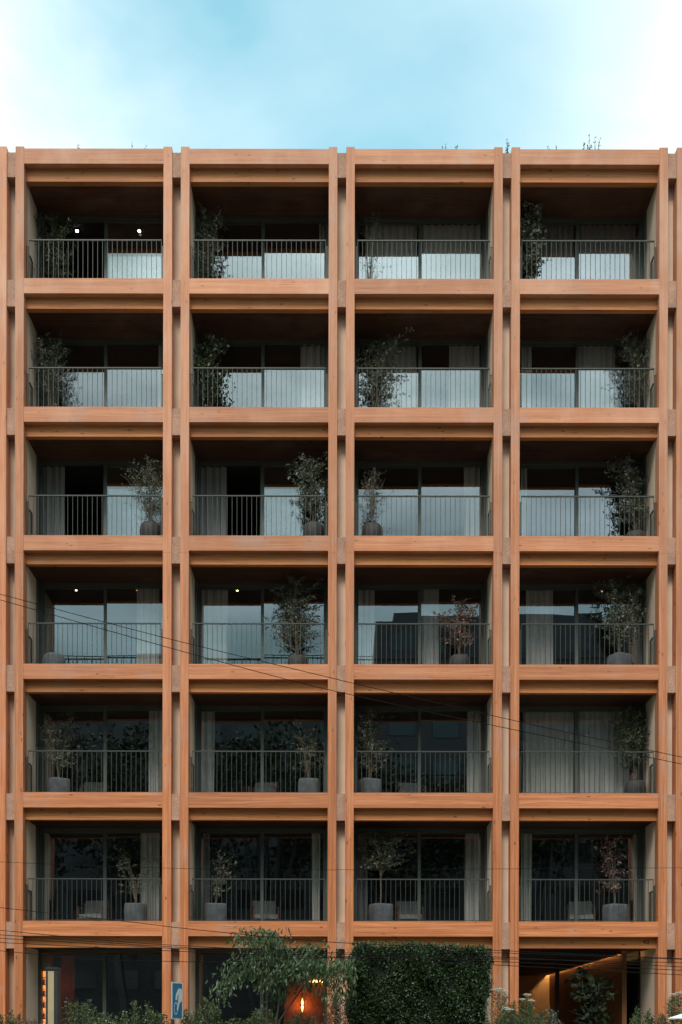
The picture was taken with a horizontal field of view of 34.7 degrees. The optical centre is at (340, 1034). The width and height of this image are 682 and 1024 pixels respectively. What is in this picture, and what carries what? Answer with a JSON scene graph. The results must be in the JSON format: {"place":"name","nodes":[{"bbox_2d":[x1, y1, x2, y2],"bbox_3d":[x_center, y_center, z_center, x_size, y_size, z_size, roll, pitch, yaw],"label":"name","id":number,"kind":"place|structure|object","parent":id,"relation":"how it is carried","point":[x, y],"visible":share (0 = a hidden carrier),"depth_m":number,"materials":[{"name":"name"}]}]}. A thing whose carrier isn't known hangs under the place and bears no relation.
{"place":"outdoors","nodes":[
{"label":"outdoors","id":0,"kind":"place"},
{"bbox_2d":[0,594,679,756],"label":"overhead wire","id":1,"kind":"object","parent":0,"point":[340,680],"visible":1,"depth_m":16.00,"materials":[{"name":"rubber"}]},
{"bbox_2d":[0,942,679,974],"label":"overhead wire","id":2,"kind":"object","parent":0,"point":[343,958],"visible":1,"depth_m":16.00,"materials":[{"name":"rubber"}]},
{"bbox_2d":[1,600,680,763],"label":"overhead wire","id":3,"kind":"object","parent":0,"point":[337,691],"visible":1,"depth_m":15.70,"materials":[{"name":"rubber"}]},
{"bbox_2d":[0,938,681,970],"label":"overhead wire","id":4,"kind":"object","parent":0,"point":[339,956],"visible":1,"depth_m":15.60,"materials":[{"name":"rubber"}]},
{"bbox_2d":[0,907,681,958],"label":"overhead wire","id":5,"kind":"object","parent":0,"point":[342,942],"visible":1,"depth_m":15.80,"materials":[{"name":"rubber"}]},
{"bbox_2d":[0,930,681,959],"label":"overhead wire","id":6,"kind":"object","parent":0,"point":[344,952],"visible":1,"depth_m":16.30,"materials":[{"name":"rubber"}]},
{"bbox_2d":[0,950,681,962],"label":"overhead wire","id":7,"kind":"object","parent":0,"point":[342,957],"visible":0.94,"depth_m":16.50,"materials":[{"name":"rubber"}]},
{"bbox_2d":[0,0,681,153],"label":"sky","id":8,"kind":"structure","parent":0,"point":[89,74],"materials":[{"name":"blue"}]},
{"bbox_2d":[5,935,679,966],"bbox_3d":[0.005,-1.307,16.000,27.969,1.540,0.009,0,0,0],"label":"overhead wire","id":9,"kind":"object","parent":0,"point":[347,954],"visible":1,"depth_m":16.00,"materials":[{"name":"rubber"}]},
{"bbox_3d":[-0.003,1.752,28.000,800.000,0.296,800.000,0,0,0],"label":"ground","id":10,"kind":"structure","parent":0,"visible":0},
{"bbox_2d":[0,146,681,1023],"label":"apartment building","id":11,"kind":"structure","parent":10,"relation":"on","point":[122,306],"depth_m":28.34,"materials":[{"name":"wood"}]},
{"bbox_2d":[44,833,49,920],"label":"curtain","id":12,"kind":"object","parent":11,"relation":"hanging from","point":[47,843],"visible":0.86,"depth_m":29.62,"materials":[{"name":"grey fabric"}]},
{"bbox_2d":[30,328,69,406],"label":"potted tree","id":13,"kind":"object","parent":11,"relation":"on","point":[50,353],"visible":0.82,"depth_m":28.91,"materials":[{"name":"green plant"}]},
{"bbox_2d":[43,466,64,534],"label":"curtain","id":14,"kind":"object","parent":11,"relation":"hanging from","point":[53,480],"visible":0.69,"depth_m":29.62,"materials":[{"name":"grey fabric"}]},
{"bbox_2d":[34,209,77,277],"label":"potted tree","id":15,"kind":"object","parent":11,"relation":"on","point":[62,231],"visible":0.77,"depth_m":29.01,"materials":[{"name":"green plant"}]},
{"bbox_2d":[34,711,84,791],"bbox_3d":[-7.530,-7.473,29.071,1.343,2.590,1.024,0,0,17],"label":"potted tree","id":16,"kind":"object","parent":11,"relation":"on","point":[52,741],"visible":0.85,"depth_m":28.91,"materials":[{"name":"green plant"}]},
{"bbox_2d":[77,901,109,920],"bbox_3d":[-6.833,-3.311,30.175,0.724,0.860,0.690,0,0,6],"label":"armchair","id":17,"kind":"object","parent":11,"relation":"on","point":[82,918],"visible":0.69,"depth_m":30.31,"materials":[{"name":"grey fabric"}]},
{"bbox_2d":[36,826,161,920],"bbox_3d":[-6.377,-4.232,29.370,3.574,2.707,0.380,0,0,0],"label":"window frame","id":18,"kind":"structure","parent":11,"relation":"in","point":[40,832],"depth_m":29.44,"materials":[{"name":"metal"}]},
{"bbox_2d":[36,456,162,534],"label":"window frame","id":19,"kind":"structure","parent":11,"relation":"in","point":[39,464],"depth_m":29.42,"materials":[{"name":"metal"}]},
{"bbox_2d":[36,579,162,663],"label":"window frame","id":20,"kind":"structure","parent":11,"relation":"in","point":[40,587],"depth_m":29.45,"materials":[{"name":"metal"}]},
{"bbox_2d":[36,703,162,791],"bbox_3d":[-6.371,-7.530,29.370,3.574,2.707,0.380,0,0,0],"label":"window frame","id":21,"kind":"structure","parent":11,"relation":"in","point":[40,709],"depth_m":29.45,"materials":[{"name":"metal"}]},
{"bbox_2d":[37,210,162,277],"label":"window frame","id":22,"kind":"structure","parent":11,"relation":"in","point":[107,220],"depth_m":29.45,"materials":[{"name":"metal"}]},
{"bbox_2d":[37,332,162,406],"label":"window frame","id":23,"kind":"structure","parent":11,"relation":"in","point":[104,342],"depth_m":29.45,"materials":[{"name":"metal"}]},
{"bbox_2d":[107,845,159,920],"bbox_3d":[-5.497,-3.951,29.070,1.461,2.150,0.767,0,0,0],"label":"potted tree","id":24,"kind":"object","parent":11,"relation":"on","point":[129,911],"visible":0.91,"depth_m":28.94,"materials":[{"name":"green plant"}]},
{"bbox_2d":[122,453,162,534],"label":"potted tree","id":25,"kind":"object","parent":11,"relation":"on","point":[153,528],"visible":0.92,"depth_m":28.48,"materials":[{"name":"green plant"}]},
{"bbox_2d":[136,589,158,663],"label":"curtain","id":26,"kind":"object","parent":11,"relation":"hanging from","point":[147,611],"visible":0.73,"depth_m":29.63,"materials":[{"name":"fabric"}]},
{"bbox_2d":[140,833,159,920],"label":"curtain","id":27,"kind":"object","parent":11,"relation":"hanging from","point":[150,843],"visible":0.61,"depth_m":29.62,"materials":[{"name":"fabric"}]},
{"bbox_2d":[149,711,162,791],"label":"curtain","id":28,"kind":"object","parent":11,"relation":"hanging from","point":[155,728],"visible":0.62,"depth_m":29.61,"materials":[{"name":"fabric"}]},
{"bbox_2d":[201,834,209,920],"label":"curtain","id":29,"kind":"object","parent":11,"relation":"hanging from","point":[205,864],"visible":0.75,"depth_m":29.61,"materials":[{"name":"grey fabric"}]},
{"bbox_2d":[201,712,214,791],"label":"curtain","id":30,"kind":"object","parent":11,"relation":"hanging from","point":[208,739],"visible":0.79,"depth_m":29.63,"materials":[{"name":"fabric"}]},
{"bbox_2d":[193,333,230,406],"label":"potted tree","id":31,"kind":"object","parent":11,"relation":"on","point":[204,374],"visible":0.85,"depth_m":28.86,"materials":[{"name":"green plant"}]},
{"bbox_2d":[200,466,226,534],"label":"curtain","id":32,"kind":"object","parent":11,"relation":"hanging from","point":[213,480],"visible":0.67,"depth_m":29.62,"materials":[{"name":"grey fabric"}]},
{"bbox_2d":[194,202,233,277],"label":"potted tree","id":33,"kind":"object","parent":11,"relation":"on","point":[204,270],"visible":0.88,"depth_m":28.97,"materials":[{"name":"green plant"}]},
{"bbox_2d":[202,590,227,663],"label":"curtain","id":34,"kind":"object","parent":11,"relation":"hanging from","point":[214,606],"visible":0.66,"depth_m":29.62,"materials":[{"name":"fabric"}]},
{"bbox_2d":[204,850,237,920],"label":"potted tree","id":35,"kind":"object","parent":11,"relation":"on","point":[209,911],"visible":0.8,"depth_m":28.82,"materials":[{"name":"green plant"}]},
{"bbox_2d":[194,826,327,920],"bbox_3d":[-2.133,-4.224,29.370,3.574,2.707,0.380,0,0,0],"label":"window frame","id":36,"kind":"structure","parent":11,"relation":"in","point":[197,831],"depth_m":29.42,"materials":[{"name":"metal"}]},
{"bbox_2d":[195,456,327,535],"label":"window frame","id":37,"kind":"structure","parent":11,"relation":"in","point":[263,464],"depth_m":29.45,"materials":[{"name":"metal"}]},
{"bbox_2d":[195,579,327,663],"bbox_3d":[-2.121,-10.822,29.370,3.574,2.707,0.380,0,0,0],"label":"window frame","id":38,"kind":"structure","parent":11,"relation":"in","point":[199,587],"depth_m":29.45,"materials":[{"name":"metal"}]},
{"bbox_2d":[195,703,327,792],"bbox_3d":[-2.127,-7.523,29.370,3.574,2.707,0.380,0,0,0],"label":"window frame","id":39,"kind":"structure","parent":11,"relation":"in","point":[198,709],"depth_m":29.44,"materials":[{"name":"metal"}]},
{"bbox_2d":[195,210,328,278],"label":"window frame","id":40,"kind":"structure","parent":11,"relation":"in","point":[227,220],"depth_m":29.45,"materials":[{"name":"metal"}]},
{"bbox_2d":[195,333,328,406],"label":"window frame","id":41,"kind":"structure","parent":11,"relation":"in","point":[231,342],"depth_m":29.45,"materials":[{"name":"metal"}]},
{"bbox_2d":[250,901,278,919],"bbox_3d":[-2.114,-3.302,30.174,0.724,0.860,0.690,0,0,-11],"label":"armchair","id":42,"kind":"object","parent":11,"relation":"on","point":[254,910],"visible":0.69,"depth_m":30.32,"materials":[{"name":"grey fabric"}]},
{"bbox_2d":[262,573,324,663],"bbox_3d":[-1.218,-10.823,28.963,1.698,2.713,1.176,0,0,23],"label":"potted tree","id":43,"kind":"object","parent":11,"relation":"on","point":[293,611],"visible":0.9,"depth_m":28.94,"materials":[{"name":"green plant"}]},
{"bbox_2d":[284,452,327,535],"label":"potted tree","id":44,"kind":"object","parent":11,"relation":"on","point":[304,475],"visible":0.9,"depth_m":28.45,"materials":[{"name":"green plant"}]},
{"bbox_2d":[290,719,323,791],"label":"potted tree","id":45,"kind":"object","parent":11,"relation":"on","point":[307,784],"visible":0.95,"depth_m":28.86,"materials":[{"name":"green plant"}]},
{"bbox_2d":[300,345,323,406],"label":"curtain","id":46,"kind":"object","parent":11,"relation":"hanging from","point":[312,355],"visible":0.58,"depth_m":29.62,"materials":[{"name":"fabric"}]},
{"bbox_2d":[312,833,319,919],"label":"curtain","id":47,"kind":"object","parent":11,"relation":"hanging from","point":[315,869],"visible":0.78,"depth_m":29.62,"materials":[{"name":"fabric"}]},
{"bbox_2d":[319,224,323,278],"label":"curtain","id":48,"kind":"object","parent":11,"relation":"hanging from","point":[321,250],"visible":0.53,"depth_m":29.63,"materials":[{"name":"fabric"}]},
{"bbox_2d":[358,834,367,919],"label":"curtain","id":49,"kind":"object","parent":11,"relation":"hanging from","point":[362,872],"visible":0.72,"depth_m":29.61,"materials":[{"name":"grey fabric"}]},
{"bbox_2d":[358,590,374,663],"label":"curtain","id":50,"kind":"object","parent":11,"relation":"hanging from","point":[366,603],"visible":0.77,"depth_m":29.62,"materials":[{"name":"fabric"}]},
{"bbox_2d":[354,702,393,791],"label":"potted tree","id":51,"kind":"object","parent":11,"relation":"on","point":[369,744],"visible":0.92,"depth_m":28.91,"materials":[{"name":"green plant"}]},
{"bbox_2d":[355,467,393,535],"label":"potted tree","id":52,"kind":"object","parent":11,"relation":"on","point":[371,528],"visible":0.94,"depth_m":28.47,"materials":[{"name":"green plant"}]},
{"bbox_2d":[354,327,411,406],"bbox_3d":[1.118,-17.401,28.934,1.721,2.682,1.108,0,0,0],"label":"potted tree","id":53,"kind":"object","parent":11,"relation":"on","point":[372,374],"visible":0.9,"depth_m":28.95,"materials":[{"name":"green plant"}]},
{"bbox_2d":[356,827,414,919],"bbox_3d":[1.160,-4.178,28.999,1.571,2.628,0.973,0,0,0],"label":"potted tree","id":54,"kind":"object","parent":11,"relation":"on","point":[380,911],"visible":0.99,"depth_m":28.91,"materials":[{"name":"green plant"}]},
{"bbox_2d":[365,225,416,278],"bbox_3d":[1.355,-20.691,29.620,1.410,2.604,0.115,0,0,0],"label":"curtain","id":55,"kind":"object","parent":11,"relation":"hanging from","point":[393,255],"visible":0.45,"depth_m":29.62,"materials":[{"name":"fabric"}]},
{"bbox_2d":[378,347,416,406],"bbox_3d":[1.525,-17.399,29.620,1.070,2.618,0.115,0,0,0],"label":"curtain","id":56,"kind":"object","parent":11,"relation":"hanging from","point":[408,357],"visible":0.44,"depth_m":29.62,"materials":[{"name":"fabric"}]},
{"bbox_2d":[396,901,423,919],"bbox_3d":[1.877,-3.295,30.175,0.724,0.860,0.690,0,0,-6],"label":"armchair","id":57,"kind":"object","parent":11,"relation":"on","point":[407,910],"visible":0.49,"depth_m":30.31,"materials":[{"name":"grey fabric"}]},
{"bbox_2d":[353,826,486,920],"bbox_3d":[2.111,-4.217,29.370,3.574,2.707,0.380,0,0,0],"label":"window frame","id":58,"kind":"structure","parent":11,"relation":"in","point":[482,831],"depth_m":29.43,"materials":[{"name":"metal"}]},
{"bbox_2d":[354,580,486,663],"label":"window frame","id":59,"kind":"structure","parent":11,"relation":"in","point":[357,586],"depth_m":29.43,"materials":[{"name":"metal"}]},
{"bbox_2d":[354,703,486,792],"bbox_3d":[2.117,-7.516,29.370,3.574,2.707,0.380,0,0,0],"label":"window frame","id":60,"kind":"structure","parent":11,"relation":"in","point":[483,709],"depth_m":29.45,"materials":[{"name":"metal"}]},
{"bbox_2d":[354,333,487,406],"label":"window frame","id":61,"kind":"structure","parent":11,"relation":"in","point":[358,343],"depth_m":29.42,"materials":[{"name":"metal"}]},
{"bbox_2d":[354,456,487,535],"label":"window frame","id":62,"kind":"structure","parent":11,"relation":"in","point":[357,464],"depth_m":29.45,"materials":[{"name":"metal"}]},
{"bbox_2d":[355,210,487,278],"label":"window frame","id":63,"kind":"structure","parent":11,"relation":"in","point":[419,221],"depth_m":29.45,"materials":[{"name":"metal"}]},
{"bbox_2d":[421,589,438,663],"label":"curtain","id":64,"kind":"object","parent":11,"relation":"hanging from","point":[430,601],"visible":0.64,"depth_m":29.61,"materials":[{"name":"fabric"}]},
{"bbox_2d":[422,224,479,278],"bbox_3d":[2.971,-20.688,29.620,1.618,2.604,0.115,0,0,0],"label":"curtain","id":65,"kind":"object","parent":11,"relation":"hanging from","point":[436,256],"visible":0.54,"depth_m":29.62,"materials":[{"name":"fabric"}]},
{"bbox_2d":[431,595,479,663],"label":"potted tree","id":66,"kind":"object","parent":11,"relation":"on","point":[458,658],"visible":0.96,"depth_m":28.83,"materials":[{"name":"green plant"}]},
{"bbox_2d":[449,345,479,406],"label":"curtain","id":67,"kind":"object","parent":11,"relation":"hanging from","point":[464,356],"visible":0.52,"depth_m":29.62,"materials":[{"name":"fabric"}]},
{"bbox_2d":[464,467,479,535],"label":"curtain","id":68,"kind":"object","parent":11,"relation":"hanging from","point":[471,504],"visible":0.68,"depth_m":29.63,"materials":[{"name":"fabric"}]},
{"bbox_2d":[465,834,479,919],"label":"curtain","id":69,"kind":"object","parent":11,"relation":"hanging from","point":[472,871],"visible":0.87,"depth_m":29.62,"materials":[{"name":"fabric"}]},
{"bbox_2d":[467,712,480,792],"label":"curtain","id":70,"kind":"object","parent":11,"relation":"hanging from","point":[473,736],"visible":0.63,"depth_m":29.61,"materials":[{"name":"fabric"}]},
{"bbox_2d":[521,469,526,535],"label":"curtain","id":71,"kind":"object","parent":11,"relation":"hanging from","point":[523,482],"visible":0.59,"depth_m":29.62,"materials":[{"name":"fabric"}]},
{"bbox_2d":[521,834,531,921],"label":"curtain","id":72,"kind":"object","parent":11,"relation":"hanging from","point":[526,856],"visible":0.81,"depth_m":29.62,"materials":[{"name":"fabric"}]},
{"bbox_2d":[521,347,531,406],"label":"curtain","id":73,"kind":"object","parent":11,"relation":"hanging from","point":[526,357],"visible":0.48,"depth_m":29.63,"materials":[{"name":"fabric"}]},
{"bbox_2d":[520,201,552,278],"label":"potted tree","id":74,"kind":"object","parent":11,"relation":"on","point":[530,231],"visible":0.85,"depth_m":28.87,"materials":[{"name":"green plant"}]},
{"bbox_2d":[526,591,552,664],"bbox_3d":[5.384,-10.794,29.620,0.746,2.618,0.112,0,0,0],"label":"curtain","id":75,"kind":"object","parent":11,"relation":"hanging from","point":[539,606],"visible":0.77,"depth_m":29.62,"materials":[{"name":"fabric"}]},
{"bbox_2d":[523,712,573,792],"bbox_3d":[5.625,-7.495,29.620,1.375,2.618,0.114,0,0,0],"label":"curtain","id":76,"kind":"object","parent":11,"relation":"hanging from","point":[562,721],"visible":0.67,"depth_m":29.62,"materials":[{"name":"fabric"}]},
{"bbox_2d":[528,226,573,278],"bbox_3d":[5.698,-20.683,29.621,1.242,2.604,0.112,0,0,0],"label":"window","id":77,"kind":"structure","parent":11,"relation":"hanging from","point":[563,261],"depth_m":29.62,"materials":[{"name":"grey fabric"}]},
{"bbox_2d":[567,901,594,921],"bbox_3d":[6.634,-3.287,30.175,0.724,0.860,0.690,0,0,9],"label":"armchair","id":78,"kind":"object","parent":11,"relation":"on","point":[582,911],"visible":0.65,"depth_m":30.31,"materials":[{"name":"grey fabric"}]},
{"bbox_2d":[519,580,645,664],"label":"window frame","id":79,"kind":"structure","parent":11,"relation":"in","point":[522,587],"depth_m":29.42,"materials":[{"name":"metal"}]},
{"bbox_2d":[519,704,645,792],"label":"window frame","id":80,"kind":"structure","parent":11,"relation":"in","point":[575,709],"depth_m":29.45,"materials":[{"name":"metal"}]},
{"bbox_2d":[519,827,645,921],"bbox_3d":[6.355,-4.209,29.370,3.574,2.707,0.380,0,0,0],"label":"window frame","id":81,"kind":"structure","parent":11,"relation":"in","point":[641,833],"depth_m":29.45,"materials":[{"name":"metal"}]},
{"bbox_2d":[520,334,645,407],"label":"window frame","id":82,"kind":"structure","parent":11,"relation":"in","point":[575,343],"depth_m":29.45,"materials":[{"name":"metal"}]},
{"bbox_2d":[520,457,645,535],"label":"window frame","id":83,"kind":"structure","parent":11,"relation":"in","point":[575,465],"depth_m":29.44,"materials":[{"name":"metal"}]},
{"bbox_2d":[520,211,646,278],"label":"window frame","id":84,"kind":"structure","parent":11,"relation":"in","point":[546,221],"depth_m":29.44,"materials":[{"name":"metal"}]},
{"bbox_2d":[564,963,617,1023],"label":"entrance plant","id":85,"kind":"object","parent":11,"relation":"on","point":[593,985],"visible":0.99,"depth_m":28.71,"materials":[{"name":"green plant"}]},
{"bbox_2d":[579,346,614,407],"bbox_3d":[6.936,-17.389,29.621,1.034,2.618,0.112,0,0,0],"label":"curtain","id":86,"kind":"object","parent":11,"relation":"hanging from","point":[602,388],"visible":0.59,"depth_m":29.62,"materials":[{"name":"fabric"}]},
{"bbox_2d":[578,712,629,792],"bbox_3d":[7.137,-7.492,29.619,1.401,2.618,0.115,0,0,0],"label":"curtain","id":87,"kind":"object","parent":11,"relation":"hanging from","point":[598,725],"visible":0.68,"depth_m":29.62,"materials":[{"name":"fabric"}]},
{"bbox_2d":[579,224,635,278],"bbox_3d":[7.208,-20.680,29.619,1.569,2.604,0.113,0,0,0],"label":"curtain","id":88,"kind":"object","parent":11,"relation":"hanging from","point":[616,253],"visible":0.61,"depth_m":29.62,"materials":[{"name":"grey fabric"}]},
{"bbox_2d":[594,832,631,921],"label":"potted tree","id":89,"kind":"object","parent":11,"relation":"on","point":[609,912],"visible":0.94,"depth_m":28.89,"materials":[{"name":"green plant"}]},
{"bbox_2d":[589,576,646,664],"bbox_3d":[7.367,-10.785,28.966,1.616,2.667,0.932,0,0,0],"label":"potted tree","id":90,"kind":"object","parent":11,"relation":"on","point":[625,658],"visible":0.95,"depth_m":28.82,"materials":[{"name":"green plant"}]},
{"bbox_2d":[599,453,649,535],"bbox_3d":[7.565,-14.136,28.992,1.385,2.772,0.933,0,0,0],"label":"potted tree","id":91,"kind":"object","parent":11,"relation":"on","point":[635,508],"visible":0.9,"depth_m":28.90,"materials":[{"name":"green plant"}]},
{"bbox_2d":[608,705,650,792],"bbox_3d":[7.761,-7.457,29.001,1.268,2.609,1.176,0,0,39],"label":"potted tree","id":92,"kind":"object","parent":11,"relation":"on","point":[626,729],"visible":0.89,"depth_m":28.89,"materials":[{"name":"green plant"}]},
{"bbox_2d":[610,328,650,407],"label":"potted tree","id":93,"kind":"object","parent":11,"relation":"on","point":[634,354],"visible":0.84,"depth_m":28.92,"materials":[{"name":"green plant"}]},
{"bbox_2d":[633,834,636,921],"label":"curtain","id":94,"kind":"object","parent":11,"relation":"hanging from","point":[635,870],"visible":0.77,"depth_m":29.61,"materials":[{"name":"grey fabric"}]},
{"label":"garden bed","id":95,"kind":"structure","parent":0,"visible":0},
{"bbox_2d":[45,967,60,1023],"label":"totem post","id":96,"kind":"object","parent":95,"relation":"on","point":[53,995],"visible":1,"depth_m":20.50,"materials":[{"name":"metal"}]},
{"bbox_2d":[45,998,103,1023],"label":"shrub","id":97,"kind":"object","parent":95,"relation":"on","point":[87,1012],"visible":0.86,"depth_m":23.63,"materials":[{"name":"green plant"}]},
{"bbox_2d":[119,999,166,1023],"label":"shrub","id":98,"kind":"object","parent":95,"relation":"on","point":[149,1019],"visible":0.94,"depth_m":23.16,"materials":[{"name":"green plant"}]},
{"bbox_2d":[171,982,182,1023],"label":"hand sign","id":99,"kind":"object","parent":95,"relation":"on","point":[176,1000],"visible":1,"depth_m":19.59,"materials":[{"name":"metal"}]},
{"bbox_2d":[190,997,225,1023],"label":"shrub","id":100,"kind":"object","parent":95,"relation":"on","point":[212,1014],"visible":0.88,"depth_m":23.37,"materials":[{"name":"green plant"}]},
{"bbox_2d":[239,1006,280,1023],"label":"shrub","id":101,"kind":"object","parent":95,"relation":"on","point":[260,1017],"visible":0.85,"depth_m":22.91,"materials":[{"name":"green plant"}]},
{"bbox_2d":[199,920,358,1023],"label":"garden tree","id":102,"kind":"object","parent":95,"relation":"on","point":[287,974],"visible":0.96,"depth_m":21.19,"materials":[{"name":"green plant"}]},
{"bbox_2d":[319,995,356,1023],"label":"shrub","id":103,"kind":"object","parent":95,"relation":"on","point":[335,1013],"visible":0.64,"depth_m":22.98,"materials":[{"name":"green plant"}]},
{"bbox_2d":[344,939,493,1023],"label":"clipped hedge","id":104,"kind":"object","parent":95,"relation":"on","point":[407,991],"visible":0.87,"depth_m":22.02,"materials":[{"name":"green plant"}]},
{"bbox_2d":[485,988,509,1023],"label":"shrub","id":105,"kind":"object","parent":95,"relation":"on","point":[498,999],"visible":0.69,"depth_m":22.12,"materials":[{"name":"green plant"}]},
{"bbox_2d":[483,1007,534,1023],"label":"shrub","id":106,"kind":"object","parent":95,"relation":"on","point":[503,1018],"visible":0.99,"depth_m":21.34,"materials":[{"name":"green plant"}]},
{"bbox_2d":[498,994,548,1023],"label":"shrub","id":107,"kind":"object","parent":95,"relation":"on","point":[528,1011],"visible":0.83,"depth_m":21.71,"materials":[{"name":"green plant"}]},
{"bbox_2d":[662,992,681,1023],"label":"shrub","id":108,"kind":"object","parent":95,"relation":"on","point":[670,1011],"visible":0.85,"depth_m":23.27,"materials":[{"name":"green plant"}]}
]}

